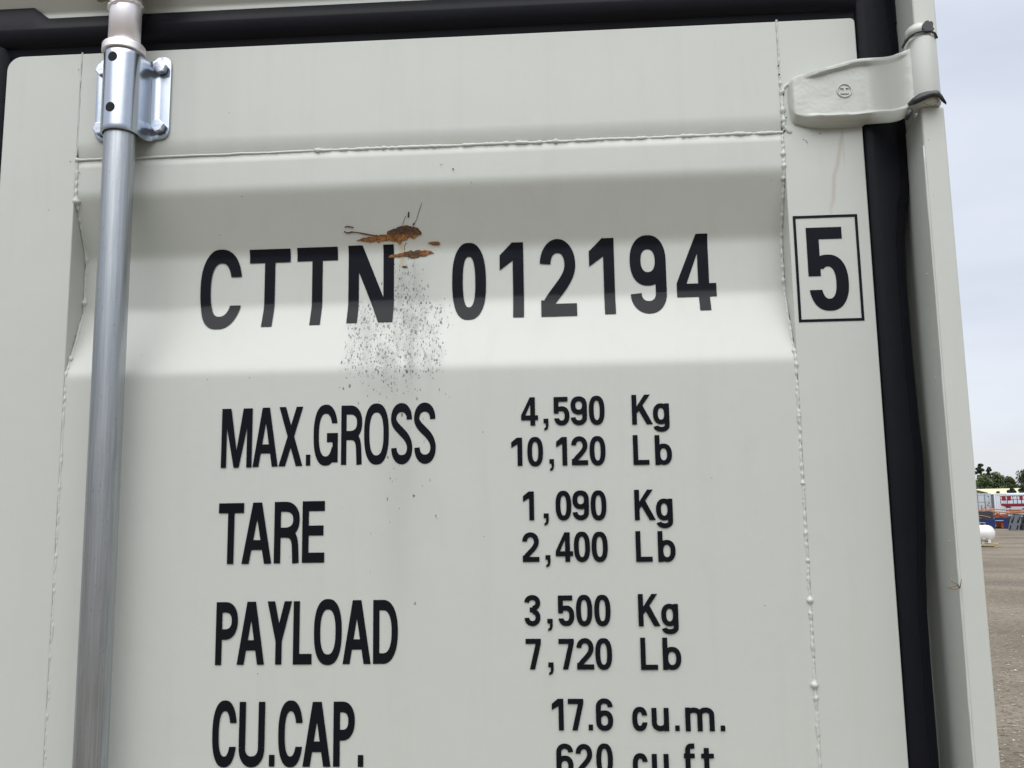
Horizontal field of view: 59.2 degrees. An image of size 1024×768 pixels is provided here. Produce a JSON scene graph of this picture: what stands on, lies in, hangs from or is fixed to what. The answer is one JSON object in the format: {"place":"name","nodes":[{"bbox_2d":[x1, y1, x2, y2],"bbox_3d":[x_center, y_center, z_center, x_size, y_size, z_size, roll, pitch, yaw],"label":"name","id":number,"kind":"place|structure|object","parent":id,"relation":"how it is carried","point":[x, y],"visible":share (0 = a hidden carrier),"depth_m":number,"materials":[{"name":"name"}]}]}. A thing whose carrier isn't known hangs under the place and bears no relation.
{"place":"outdoors","nodes":[
{"label":"outdoors","id":0,"kind":"place"},
{"bbox_2d":[934,0,1023,487],"label":"sky","id":1,"kind":"structure","parent":0,"point":[980,43],"materials":[{"name":"white"}]},
{"bbox_2d":[978,502,992,524],"bbox_3d":[31.024,8.616,59.257,1.267,1.700,0.950,-5,-9,28],"label":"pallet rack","id":2,"kind":"object","parent":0,"point":[985,508],"visible":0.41,"depth_m":58.88,"materials":[{"name":"orange metal"}]},
{"bbox_2d":[978,511,993,518],"bbox_3d":[30.288,8.461,58.080,1.300,0.498,0.740,-5,-9,28],"label":"equipment box","id":3,"kind":"object","parent":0,"point":[985,514],"visible":0.57,"depth_m":57.69,"materials":[{"name":"grey paint"}]},
{"bbox_2d":[976,488,1020,493],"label":"warehouse","id":4,"kind":"structure","parent":0,"point":[1001,490],"depth_m":127.64,"materials":[{"name":"beige metal"}]},
{"bbox_2d":[990,509,1009,526],"bbox_3d":[31.571,8.683,58.206,1.108,1.259,0.449,-5,-9,28],"label":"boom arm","id":5,"kind":"object","parent":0,"point":[998,524],"visible":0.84,"depth_m":58.22},
{"bbox_2d":[979,522,1023,767],"bbox_3d":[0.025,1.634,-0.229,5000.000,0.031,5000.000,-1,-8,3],"label":"ground","id":6,"kind":"structure","parent":0,"point":[1004,559],"depth_m":11.64,"materials":[{"name":"grey gravel"}]},
{"bbox_2d":[0,0,999,767],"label":"shipping container","id":7,"kind":"object","parent":6,"relation":"on","point":[482,382],"visible":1,"depth_m":1.10,"materials":[{"name":"white metal"}]},
{"bbox_2d":[0,0,946,767],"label":"door","id":8,"kind":"structure","parent":7,"relation":"in","point":[508,383],"depth_m":1.11,"materials":[{"name":"grey paint"}]},
{"bbox_2d":[948,579,961,589],"bbox_3d":[0.475,0.215,0.968,0.017,0.012,0.009,-1,-8,3],"label":"dry twig","id":9,"kind":"object","parent":7,"relation":"attached to","point":[955,585],"visible":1,"depth_m":0.97,"materials":[{"name":"brown wood"}]},
{"bbox_2d":[975,463,989,488],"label":"broadleaf tree","id":10,"kind":"object","parent":6,"relation":"on","point":[979,469],"visible":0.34,"depth_m":167.85,"materials":[{"name":"green plant"}]},
{"bbox_2d":[977,493,991,509],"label":"storage container","id":11,"kind":"object","parent":6,"relation":"on","point":[985,499],"visible":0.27,"depth_m":72.14,"materials":[{"name":"white metal"}]},
{"bbox_2d":[977,494,989,509],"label":"door","id":12,"kind":"structure","parent":11,"relation":"in","point":[984,498],"depth_m":72.17,"materials":[{"name":"white metal"}]},
{"bbox_2d":[976,474,994,488],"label":"broadleaf tree","id":13,"kind":"object","parent":6,"relation":"on","point":[985,479],"visible":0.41,"depth_m":164.26,"materials":[{"name":"green plant"}]},
{"bbox_2d":[979,519,995,527],"bbox_3d":[30.273,8.994,57.983,1.480,0.580,0.800,-5,-9,28],"label":"steel skid","id":14,"kind":"object","parent":6,"relation":"on","point":[990,522],"visible":0.52,"depth_m":57.48,"materials":[{"name":"blue paint"}]},
{"bbox_2d":[986,467,992,483],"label":"broadleaf tree","id":15,"kind":"object","parent":6,"relation":"on","point":[989,469],"visible":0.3,"depth_m":168.06,"materials":[{"name":"green plant"}]},
{"bbox_2d":[981,543,998,547],"bbox_3d":[17.401,6.081,33.998,1.680,0.140,1.050,-5,-9,28],"label":"pallet","id":16,"kind":"object","parent":6,"relation":"on","point":[995,545],"visible":0.35,"depth_m":33.55,"materials":[{"name":"brown wood"}]},
{"bbox_2d":[980,525,994,542],"bbox_3d":[17.258,5.608,34.109,1.840,0.827,0.630,-6,-10,34],"label":"propane tank","id":17,"kind":"object","parent":16,"relation":"on","point":[987,533],"visible":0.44,"depth_m":33.53,"materials":[{"name":"white metal"}]},
{"bbox_2d":[991,494,994,518],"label":"storage container","id":18,"kind":"object","parent":6,"relation":"on","point":[992,501],"visible":0.01,"depth_m":80.65,"materials":[{"name":"grey metal"}]},
{"bbox_2d":[990,472,1006,488],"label":"broadleaf tree","id":19,"kind":"object","parent":6,"relation":"on","point":[998,480],"visible":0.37,"depth_m":164.16,"materials":[{"name":"green plant"}]},
{"bbox_2d":[995,517,1008,527],"bbox_3d":[31.298,8.868,57.556,0.735,0.680,0.800,-5,-9,28],"label":"steel skid","id":20,"kind":"object","parent":6,"relation":"on","point":[1004,522],"visible":0.86,"depth_m":57.23,"materials":[{"name":"blue paint"}]},
{"bbox_2d":[999,476,1016,487],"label":"broadleaf tree","id":21,"kind":"object","parent":6,"relation":"on","point":[1010,482],"visible":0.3,"depth_m":162.61,"materials":[{"name":"green plant"}]},
{"bbox_2d":[993,493,1023,514],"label":"storage container","id":22,"kind":"object","parent":6,"relation":"on","point":[997,503],"visible":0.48,"depth_m":70.31,"materials":[{"name":"white metal"}]},
{"bbox_2d":[1006,488,1016,492],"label":"young tree","id":23,"kind":"object","parent":6,"relation":"on","point":[1012,490],"visible":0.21,"depth_m":97.33,"materials":[{"name":"green plant"}]},
{"bbox_2d":[1008,516,1020,529],"bbox_3d":[30.008,8.293,53.803,0.743,0.860,0.306,-5,-9,28],"label":"mounting plate","id":24,"kind":"object","parent":6,"relation":"on","point":[1014,522],"visible":1,"depth_m":53.66,"materials":[{"name":"grey metal"}]},
{"bbox_2d":[1006,494,1023,516],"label":"storage container","id":25,"kind":"object","parent":6,"relation":"on","point":[1015,496],"visible":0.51,"depth_m":68.56,"materials":[{"name":"white metal"}]},
{"bbox_2d":[1007,509,1023,515],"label":"beam bundle","id":26,"kind":"object","parent":6,"relation":"on","point":[1018,511],"visible":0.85,"depth_m":57.17,"materials":[{"name":"orange paint"}]},
{"bbox_2d":[1011,469,1023,487],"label":"broadleaf tree","id":27,"kind":"object","parent":6,"relation":"on","point":[1020,480],"visible":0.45,"depth_m":160.17,"materials":[{"name":"green plant"}]},
{"bbox_2d":[1018,485,1023,492],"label":"young tree","id":28,"kind":"object","parent":6,"relation":"on","point":[1021,490],"visible":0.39,"depth_m":95.91,"materials":[{"name":"green plant"}]},
{"bbox_2d":[1019,515,1023,529],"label":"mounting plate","id":29,"kind":"object","parent":6,"relation":"on","point":[1022,524],"visible":0.99,"depth_m":53.65,"materials":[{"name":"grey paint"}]},
{"bbox_2d":[1000,495,1023,522],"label":"scissor lift","id":30,"kind":"object","parent":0,"point":[1013,505],"visible":0.67,"depth_m":59.04,"materials":[{"name":"red paint"}]}
]}

